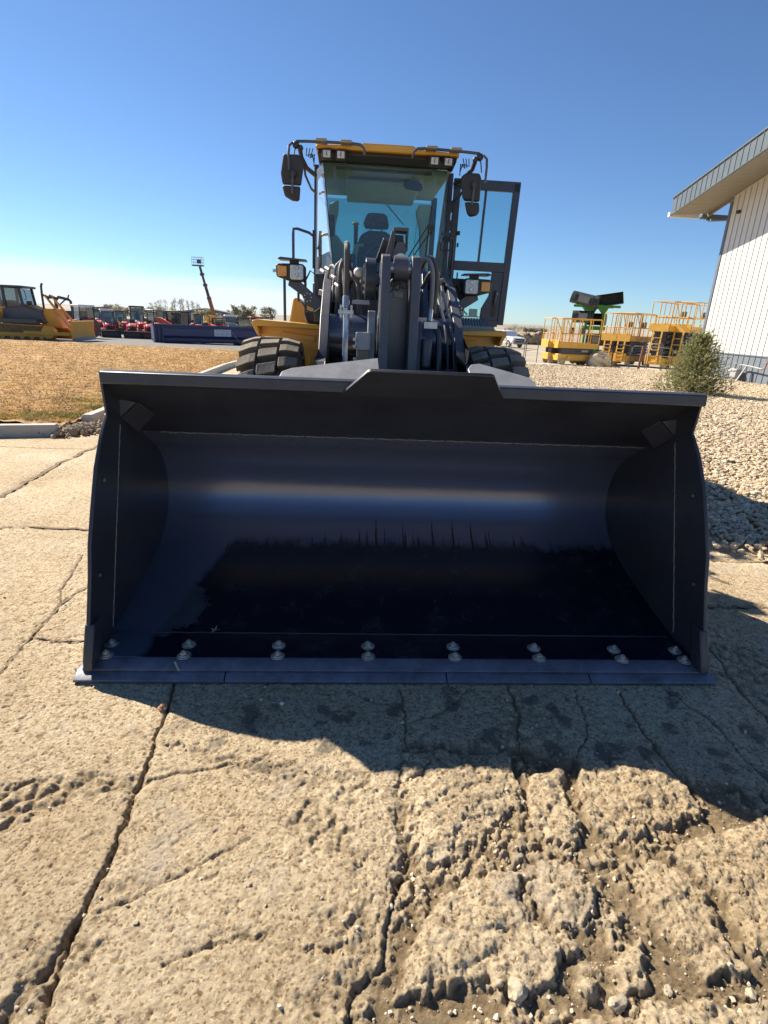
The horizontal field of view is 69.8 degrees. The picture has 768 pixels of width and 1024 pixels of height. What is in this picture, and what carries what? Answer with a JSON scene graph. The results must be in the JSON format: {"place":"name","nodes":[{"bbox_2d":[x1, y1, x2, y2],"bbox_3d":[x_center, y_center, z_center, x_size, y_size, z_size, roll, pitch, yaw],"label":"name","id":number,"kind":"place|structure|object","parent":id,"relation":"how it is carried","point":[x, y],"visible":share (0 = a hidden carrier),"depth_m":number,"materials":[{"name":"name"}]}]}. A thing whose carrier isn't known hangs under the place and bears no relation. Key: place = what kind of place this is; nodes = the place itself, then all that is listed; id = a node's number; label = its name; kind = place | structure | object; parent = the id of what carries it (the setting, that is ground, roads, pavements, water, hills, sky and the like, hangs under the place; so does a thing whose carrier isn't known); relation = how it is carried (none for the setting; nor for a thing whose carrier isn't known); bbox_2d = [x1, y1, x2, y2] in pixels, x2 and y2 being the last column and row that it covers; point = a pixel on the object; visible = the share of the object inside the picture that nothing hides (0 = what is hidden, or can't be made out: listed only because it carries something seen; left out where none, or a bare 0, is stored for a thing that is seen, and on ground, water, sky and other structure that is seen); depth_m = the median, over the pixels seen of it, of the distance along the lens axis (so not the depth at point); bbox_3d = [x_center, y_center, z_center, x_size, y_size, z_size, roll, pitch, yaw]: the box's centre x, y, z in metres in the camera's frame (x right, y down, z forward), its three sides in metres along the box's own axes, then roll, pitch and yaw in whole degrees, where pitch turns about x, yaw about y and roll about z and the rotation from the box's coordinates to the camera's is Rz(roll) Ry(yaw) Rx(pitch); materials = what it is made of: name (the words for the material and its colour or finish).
{"place":"outdoors","nodes":[
{"label":"outdoors","id":0,"kind":"place"},
{"bbox_2d":[54,295,72,319],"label":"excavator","id":1,"kind":"object","parent":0,"point":[69,312],"visible":0.3,"depth_m":55.68,"materials":[{"name":"metal"}]},
{"bbox_2d":[0,339,238,424],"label":"lawn","id":2,"kind":"structure","parent":0,"point":[86,372],"depth_m":14.62,"materials":[{"name":"brown plant"}]},
{"bbox_2d":[0,395,103,420],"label":"green grass","id":3,"kind":"structure","parent":2,"relation":"on","point":[90,406],"depth_m":8.00,"materials":[{"name":"plant"}]},
{"bbox_2d":[0,334,241,349],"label":"gravel lot","id":4,"kind":"structure","parent":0,"point":[124,341],"depth_m":36.81,"materials":[{"name":"grey gravel"}]},
{"bbox_2d":[0,283,95,341],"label":"bulldozer","id":5,"kind":"object","parent":4,"relation":"on","point":[23,315],"visible":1,"depth_m":33.74,"materials":[{"name":"metal"}]},
{"bbox_2d":[68,304,100,336],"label":"tractor","id":6,"kind":"object","parent":4,"relation":"on","point":[82,312],"visible":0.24,"depth_m":41.86,"materials":[{"name":"black glass"}]},
{"bbox_2d":[93,307,108,327],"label":"tractor","id":7,"kind":"object","parent":4,"relation":"on","point":[96,312],"visible":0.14,"depth_m":62.51,"materials":[{"name":"grey paint"}]},
{"bbox_2d":[97,309,121,337],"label":"tractor","id":8,"kind":"object","parent":4,"relation":"on","point":[108,322],"visible":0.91,"depth_m":46.69,"materials":[{"name":"red metal"}]},
{"bbox_2d":[113,310,125,333],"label":"tractor","id":9,"kind":"object","parent":4,"relation":"on","point":[119,316],"visible":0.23,"depth_m":56.91,"materials":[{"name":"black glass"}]},
{"bbox_2d":[122,310,141,338],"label":"tractor","id":10,"kind":"object","parent":4,"relation":"on","point":[132,332],"visible":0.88,"depth_m":46.61,"materials":[{"name":"red metal"}]},
{"bbox_2d":[127,306,146,327],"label":"tractor","id":11,"kind":"object","parent":4,"relation":"on","point":[138,309],"visible":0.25,"depth_m":54.92,"materials":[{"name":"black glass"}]},
{"bbox_2d":[128,309,163,331],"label":"tractor","id":12,"kind":"object","parent":4,"relation":"on","point":[156,315],"visible":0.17,"depth_m":54.03,"materials":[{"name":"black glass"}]},
{"bbox_2d":[139,311,154,338],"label":"tractor","id":13,"kind":"object","parent":4,"relation":"on","point":[145,334],"visible":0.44,"depth_m":47.12,"materials":[{"name":"red metal"}]},
{"bbox_2d":[157,310,189,324],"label":"tractor","id":14,"kind":"object","parent":4,"relation":"on","point":[172,317],"visible":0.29,"depth_m":44.20,"materials":[{"name":"grey paint"}]},
{"bbox_2d":[189,311,193,323],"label":"tractor","id":15,"kind":"object","parent":4,"relation":"on","point":[191,317],"visible":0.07,"depth_m":66.54,"materials":[{"name":"grey paint"}]},
{"bbox_2d":[191,314,204,324],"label":"tractor","id":16,"kind":"object","parent":4,"relation":"on","point":[197,320],"visible":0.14,"depth_m":58.84,"materials":[{"name":"black glass"}]},
{"bbox_2d":[197,315,209,324],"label":"tractor","id":17,"kind":"object","parent":4,"relation":"on","point":[206,323],"visible":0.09,"depth_m":52.75,"materials":[{"name":"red metal"}]},
{"bbox_2d":[150,323,261,343],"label":"dumpster","id":18,"kind":"object","parent":4,"relation":"on","point":[179,333],"visible":0.91,"depth_m":40.44,"materials":[{"name":"blue metal"}]},
{"bbox_2d":[224,315,237,325],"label":"tractor","id":19,"kind":"object","parent":4,"relation":"on","point":[230,319],"visible":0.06,"depth_m":47.37,"materials":[{"name":"black glass"}]},
{"bbox_2d":[208,317,224,325],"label":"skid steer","id":20,"kind":"object","parent":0,"point":[216,321],"visible":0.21,"depth_m":48.91,"materials":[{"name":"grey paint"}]},
{"bbox_2d":[227,317,254,326],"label":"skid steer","id":21,"kind":"object","parent":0,"point":[245,322],"visible":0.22,"depth_m":44.23,"materials":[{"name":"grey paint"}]},
{"bbox_2d":[1,309,653,347],"bbox_3d":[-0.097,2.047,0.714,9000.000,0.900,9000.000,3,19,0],"label":"ground","id":22,"kind":"structure","parent":0,"point":[567,338],"depth_m":198.40,"materials":[{"name":"beige soil"}]},
{"bbox_2d":[0,423,58,436],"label":"concrete kerb","id":23,"kind":"structure","parent":22,"relation":"on","point":[24,430],"depth_m":6.97,"materials":[{"name":"grey concrete"}]},
{"bbox_2d":[107,305,121,311],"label":"bare tree","id":24,"kind":"object","parent":22,"relation":"on","point":[109,307],"visible":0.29,"depth_m":85.39,"materials":[{"name":"plant"}]},
{"bbox_2d":[123,307,129,315],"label":"tree","id":25,"kind":"object","parent":22,"relation":"on","point":[127,312],"visible":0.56,"depth_m":149.19,"materials":[{"name":"green plant"}]},
{"bbox_2d":[81,360,236,422],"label":"concrete kerb","id":26,"kind":"structure","parent":22,"relation":"on","point":[99,413],"depth_m":8.21,"materials":[{"name":"grey concrete"}]},
{"bbox_2d":[170,298,180,308],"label":"poplar","id":27,"kind":"object","parent":22,"relation":"on","point":[174,303],"visible":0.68,"depth_m":192.75,"materials":[{"name":"green plant"}]},
{"bbox_2d":[194,310,204,316],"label":"tree","id":28,"kind":"object","parent":22,"relation":"on","point":[198,312],"visible":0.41,"depth_m":165.48,"materials":[{"name":"green plant"}]},
{"bbox_2d":[183,308,229,317],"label":"shed","id":29,"kind":"structure","parent":22,"relation":"on","point":[222,312],"depth_m":169.99,"materials":[{"name":"white metal"}]},
{"bbox_2d":[191,257,222,324],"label":"boom lift","id":30,"kind":"object","parent":22,"relation":"on","point":[205,285],"visible":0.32,"depth_m":89.38,"materials":[{"name":"metal"}]},
{"bbox_2d":[202,308,217,320],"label":"tree","id":31,"kind":"object","parent":22,"relation":"on","point":[206,310],"visible":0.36,"depth_m":147.97,"materials":[{"name":"green plant"}]},
{"bbox_2d":[230,304,241,318],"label":"tree","id":32,"kind":"object","parent":22,"relation":"on","point":[235,311],"visible":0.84,"depth_m":159.62,"materials":[{"name":"green plant"}]},
{"bbox_2d":[238,305,248,316],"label":"tree","id":33,"kind":"object","parent":22,"relation":"on","point":[243,307],"visible":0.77,"depth_m":160.17,"materials":[{"name":"green plant"}]},
{"bbox_2d":[242,307,254,318],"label":"tree","id":34,"kind":"object","parent":22,"relation":"on","point":[250,311],"visible":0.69,"depth_m":160.06,"materials":[{"name":"green plant"}]},
{"bbox_2d":[251,306,256,316],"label":"tree","id":35,"kind":"object","parent":22,"relation":"on","point":[254,308],"visible":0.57,"depth_m":161.60,"materials":[{"name":"green plant"}]},
{"bbox_2d":[258,306,269,318],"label":"tree","id":36,"kind":"object","parent":22,"relation":"on","point":[264,312],"visible":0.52,"depth_m":157.03,"materials":[{"name":"green plant"}]},
{"bbox_2d":[267,306,276,318],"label":"tree","id":37,"kind":"object","parent":22,"relation":"on","point":[273,310],"visible":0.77,"depth_m":160.13,"materials":[{"name":"green plant"}]},
{"bbox_2d":[507,324,522,331],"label":"bare tree","id":38,"kind":"object","parent":22,"relation":"on","point":[514,328],"visible":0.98,"depth_m":141.44,"materials":[{"name":"plant"}]},
{"bbox_2d":[521,327,531,332],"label":"tree","id":39,"kind":"object","parent":22,"relation":"on","point":[525,329],"visible":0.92,"depth_m":244.97,"materials":[{"name":"green plant"}]},
{"bbox_2d":[37,303,654,335],"bbox_3d":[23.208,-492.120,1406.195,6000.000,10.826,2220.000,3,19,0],"label":"hills","id":40,"kind":"structure","parent":0,"point":[279,317],"depth_m":767.67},
{"bbox_2d":[0,366,767,1023],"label":"concrete yard","id":41,"kind":"structure","parent":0,"point":[234,948],"depth_m":1.82,"materials":[{"name":"beige concrete"}]},
{"bbox_2d":[0,587,86,672],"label":"slab joint","id":42,"kind":"object","parent":41,"relation":"on","point":[10,660],"visible":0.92,"depth_m":2.88,"materials":[{"name":"concrete"}]},
{"bbox_2d":[0,526,87,529],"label":"slab joint","id":43,"kind":"object","parent":41,"relation":"on","point":[49,527],"visible":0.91,"depth_m":4.17,"materials":[{"name":"concrete"}]},
{"bbox_2d":[0,445,96,497],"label":"slab joint","id":44,"kind":"object","parent":41,"relation":"on","point":[2,495],"visible":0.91,"depth_m":5.53,"materials":[{"name":"concrete"}]},
{"bbox_2d":[30,637,83,640],"bbox_3d":[-1.642,0.644,2.785,0.313,0.008,0.017,4,19,3],"label":"slab joint","id":45,"kind":"object","parent":41,"relation":"on","point":[55,639],"visible":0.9,"depth_m":2.78,"materials":[{"name":"concrete"}]},
{"bbox_2d":[38,419,102,438],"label":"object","id":46,"kind":"object","parent":41,"relation":"on","point":[68,429],"visible":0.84,"depth_m":7.25,"materials":[{"name":"beige gravel"}]},
{"bbox_2d":[59,554,82,603],"bbox_3d":[-1.959,0.408,3.422,0.040,0.009,0.715,-4,20,-18],"label":"slab joint","id":47,"kind":"object","parent":41,"relation":"on","point":[67,580],"visible":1,"depth_m":3.40,"materials":[{"name":"concrete"}]},
{"bbox_2d":[157,701,167,711],"bbox_3d":[-0.938,0.827,2.337,0.038,0.031,0.049,3,19,2],"label":"stone","id":48,"kind":"object","parent":41,"relation":"on","point":[163,706],"visible":1,"depth_m":2.33,"materials":[{"name":"beige stone"}]},
{"bbox_2d":[3,597,767,1023],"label":"concrete crumbs","id":49,"kind":"object","parent":41,"relation":"on","point":[479,1009],"visible":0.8,"depth_m":1.60,"materials":[{"name":"beige concrete"}]},
{"bbox_2d":[73,138,716,684],"bbox_3d":[-0.028,-2.053,5.799,3.033,3.245,8.002,1,19,-4],"label":"wheel loader","id":50,"kind":"object","parent":41,"relation":"on","point":[379,458],"visible":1,"depth_m":3.18,"materials":[{"name":"paint"}]},
{"bbox_2d":[447,178,520,326],"bbox_3d":[1.082,-2.937,6.313,0.793,1.518,0.210,1,19,-4],"label":"door","id":51,"kind":"structure","parent":50,"relation":"in","point":[493,308],"depth_m":6.30,"materials":[{"name":"grey paint"}]},
{"bbox_2d":[495,979,502,986],"bbox_3d":[0.298,1.217,1.421,0.021,0.014,0.020,6,19,9],"label":"stone","id":52,"kind":"object","parent":41,"relation":"on","point":[499,983],"visible":1,"depth_m":1.42,"materials":[{"name":"beige stone"}]},
{"bbox_2d":[508,977,527,1005],"bbox_3d":[0.339,1.223,1.405,0.053,0.039,0.052,16,23,34],"label":"stone","id":53,"kind":"object","parent":41,"relation":"on","point":[517,992],"visible":1,"depth_m":1.40,"materials":[{"name":"beige stone"}]},
{"bbox_2d":[549,1008,558,1015],"bbox_3d":[0.424,1.253,1.373,0.021,0.016,0.024,-13,25,-38],"label":"stone","id":54,"kind":"object","parent":41,"relation":"on","point":[554,1011],"visible":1,"depth_m":1.37,"materials":[{"name":"beige stone"}]},
{"bbox_2d":[608,994,627,1014],"bbox_3d":[0.592,1.247,1.396,0.056,0.031,0.039,-8,22,-27],"label":"stone","id":55,"kind":"object","parent":41,"relation":"on","point":[618,1003],"visible":1,"depth_m":1.39,"materials":[{"name":"beige stone"}]},
{"bbox_2d":[663,984,672,997],"bbox_3d":[0.743,1.252,1.438,0.023,0.018,0.033,12,21,26],"label":"stone","id":56,"kind":"object","parent":41,"relation":"on","point":[668,990],"visible":1,"depth_m":1.43,"materials":[{"name":"beige stone"}]},
{"bbox_2d":[697,418,767,550],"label":"gravel bed","id":57,"kind":"object","parent":41,"relation":"on","point":[714,536],"depth_m":4.62,"materials":[{"name":"beige gravel"}]},
{"bbox_2d":[525,363,767,559],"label":"river gravel","id":58,"kind":"structure","parent":57,"relation":"on","point":[740,413],"depth_m":8.60,"materials":[{"name":"beige gravel"}]},
{"bbox_2d":[649,325,740,396],"bbox_3d":[8.697,-4.155,15.157,2.357,1.907,1.956,8,20,15],"label":"pine shrub","id":59,"kind":"object","parent":57,"relation":"on","point":[702,343],"visible":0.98,"depth_m":14.99,"materials":[{"name":"green plant"}]},
{"bbox_2d":[725,359,767,380],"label":"gas meter","id":60,"kind":"object","parent":57,"relation":"on","point":[736,373],"visible":0.96,"depth_m":20.36,"materials":[{"name":"grey metal"}]},
{"bbox_2d":[708,605,767,608],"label":"slab joint","id":61,"kind":"object","parent":41,"relation":"on","point":[736,606],"visible":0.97,"depth_m":3.46,"materials":[{"name":"concrete"}]},
{"bbox_2d":[711,560,767,562],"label":"slab joint","id":62,"kind":"object","parent":41,"relation":"on","point":[739,562],"visible":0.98,"depth_m":4.16,"materials":[{"name":"concrete"}]},
{"bbox_2d":[745,987,756,1002],"bbox_3d":[0.957,1.258,1.435,0.026,0.022,0.041,19,25,38],"label":"stone","id":63,"kind":"object","parent":41,"relation":"on","point":[751,992],"visible":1,"depth_m":1.43,"materials":[{"name":"beige stone"}]},
{"bbox_2d":[0,0,767,329],"label":"sky","id":64,"kind":"structure","parent":0,"point":[140,139],"materials":[{"name":"blue"}]},
{"bbox_2d":[495,343,676,368],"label":"dirt yard","id":65,"kind":"structure","parent":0,"point":[531,355],"depth_m":39.11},
{"bbox_2d":[500,330,525,346],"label":"pickup truck","id":66,"kind":"object","parent":65,"relation":"on","point":[511,336],"visible":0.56,"depth_m":64.76,"materials":[{"name":"white paint"}]},
{"bbox_2d":[516,331,543,344],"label":"rubble heap","id":67,"kind":"object","parent":65,"relation":"on","point":[535,336],"visible":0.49,"depth_m":79.74,"materials":[{"name":"white stone"}]},
{"bbox_2d":[541,317,590,364],"bbox_3d":[8.598,-8.129,26.192,1.994,2.069,0.844,0,19,-8],"label":"scissor lift","id":68,"kind":"object","parent":65,"relation":"on","point":[547,343],"visible":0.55,"depth_m":26.00,"materials":[{"name":"yellow metal"}]},
{"bbox_2d":[574,304,620,351],"bbox_3d":[11.070,-9.519,29.333,2.296,2.851,1.400,3,19,0],"label":"bucket rack","id":69,"kind":"object","parent":65,"relation":"on","point":[603,309],"visible":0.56,"depth_m":28.74,"materials":[{"name":"green metal"}]},
{"bbox_2d":[572,310,594,322],"bbox_3d":[10.465,-10.272,28.928,1.070,0.597,0.935,10,20,19],"label":"tractor bucket","id":70,"kind":"object","parent":69,"relation":"on","point":[583,314],"visible":0.71,"depth_m":28.59,"materials":[{"name":"black metal"}]},
{"bbox_2d":[570,291,599,308],"bbox_3d":[10.488,-11.053,28.628,1.370,0.598,0.935,26,27,23],"label":"tractor bucket","id":71,"kind":"object","parent":69,"relation":"on","point":[586,299],"visible":1,"depth_m":28.32,"materials":[{"name":"black metal"}]},
{"bbox_2d":[585,333,603,345],"bbox_3d":[11.271,-9.189,29.290,1.020,0.597,0.935,8,20,14],"label":"tractor bucket","id":72,"kind":"object","parent":69,"relation":"on","point":[594,339],"visible":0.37,"depth_m":28.96,"materials":[{"name":"black metal"}]},
{"bbox_2d":[587,313,606,325],"bbox_3d":[11.278,-10.236,29.208,0.920,0.597,0.888,13,22,28],"label":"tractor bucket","id":73,"kind":"object","parent":69,"relation":"on","point":[597,315],"visible":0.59,"depth_m":29.44,"materials":[{"name":"black metal"}]},
{"bbox_2d":[596,292,623,305],"bbox_3d":[11.753,-11.087,28.711,1.370,0.598,0.888,-1,17,20],"label":"tractor bucket","id":74,"kind":"object","parent":69,"relation":"on","point":[616,298],"visible":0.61,"depth_m":28.96,"materials":[{"name":"black metal"}]},
{"bbox_2d":[601,312,643,364],"bbox_3d":[11.945,-8.758,27.839,2.522,2.469,0.844,-14,25,-39],"label":"scissor lift","id":75,"kind":"object","parent":65,"relation":"on","point":[610,342],"visible":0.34,"depth_m":27.24,"materials":[{"name":"yellow metal"}]},
{"bbox_2d":[613,312,656,365],"bbox_3d":[12.403,-8.569,27.360,2.522,2.469,0.844,-14,25,-39],"label":"scissor lift","id":76,"kind":"object","parent":65,"relation":"on","point":[626,339],"visible":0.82,"depth_m":26.89,"materials":[{"name":"yellow metal"}]},
{"bbox_2d":[526,362,675,369],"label":"sidewalk","id":77,"kind":"structure","parent":0,"point":[593,366],"depth_m":25.56,"materials":[{"name":"concrete"}]},
{"bbox_2d":[510,340,524,355],"bbox_3d":[5.977,-7.169,24.690,0.647,1.018,0.036,11,21,23],"label":"pipe railing","id":78,"kind":"object","parent":77,"relation":"on","point":[521,349],"visible":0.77,"depth_m":24.56,"materials":[{"name":"grey metal"}]},
{"bbox_2d":[525,341,538,362],"bbox_3d":[6.591,-7.084,24.529,0.034,1.018,2.742,11,21,23],"label":"pipe railing","id":79,"kind":"object","parent":77,"relation":"on","point":[533,349],"visible":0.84,"depth_m":24.70,"materials":[{"name":"grey metal"}]},
{"bbox_2d":[551,318,602,364],"bbox_3d":[8.898,-7.922,25.639,1.994,2.069,0.844,0,19,-8],"label":"scissor lift","id":80,"kind":"object","parent":77,"relation":"on","point":[572,351],"visible":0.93,"depth_m":25.44,"materials":[{"name":"yellow metal"}]},
{"bbox_2d":[588,351,610,366],"bbox_3d":[10.102,-7.112,25.736,1.044,0.840,1.620,8,20,15],"label":"boulder","id":81,"kind":"object","parent":77,"relation":"on","point":[600,358],"visible":0.85,"depth_m":25.23,"materials":[{"name":"stone"}]},
{"bbox_2d":[611,345,631,367],"bbox_3d":[10.997,-7.205,25.472,0.823,1.018,0.035,19,25,39],"label":"pipe railing","id":82,"kind":"object","parent":77,"relation":"on","point":[622,353],"visible":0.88,"depth_m":25.33,"materials":[{"name":"grey metal"}]},
{"bbox_2d":[629,346,647,368],"bbox_3d":[11.569,-7.010,24.990,0.035,1.017,0.761,-12,24,-36],"label":"pipe railing","id":83,"kind":"object","parent":77,"relation":"on","point":[638,354],"visible":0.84,"depth_m":24.93,"materials":[{"name":"grey metal"}]},
{"bbox_2d":[637,346,644,368],"bbox_3d":[11.614,-6.966,24.866,0.170,1.026,0.105,3,19,0],"label":"rusty post","id":84,"kind":"object","parent":77,"relation":"on","point":[641,356],"visible":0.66,"depth_m":24.82,"materials":[{"name":"brown metal"}]},
{"bbox_2d":[646,347,673,368],"bbox_3d":[12.194,-6.750,24.329,0.035,1.017,1.165,-9,22,-29],"label":"pipe railing","id":85,"kind":"object","parent":77,"relation":"on","point":[662,356],"visible":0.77,"depth_m":24.25,"materials":[{"name":"grey metal"}]},
{"bbox_2d":[644,301,697,368],"bbox_3d":[13.568,-8.378,26.164,2.572,2.999,0.994,-13,24,-37],"label":"scissor lift","id":86,"kind":"object","parent":77,"relation":"on","point":[662,336],"visible":0.67,"depth_m":25.62,"materials":[{"name":"yellow metal"}]},
{"bbox_2d":[664,302,707,368],"bbox_3d":[14.447,-8.273,25.983,2.572,2.999,0.994,-13,24,-37],"label":"scissor lift","id":87,"kind":"object","parent":77,"relation":"on","point":[681,331],"visible":0.31,"depth_m":25.33,"materials":[{"name":"yellow metal"}]},
{"bbox_2d":[667,126,767,384],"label":"metal building","id":88,"kind":"structure","parent":0,"point":[736,316],"depth_m":20.42,"materials":[{"name":"beige metal"}]}
]}

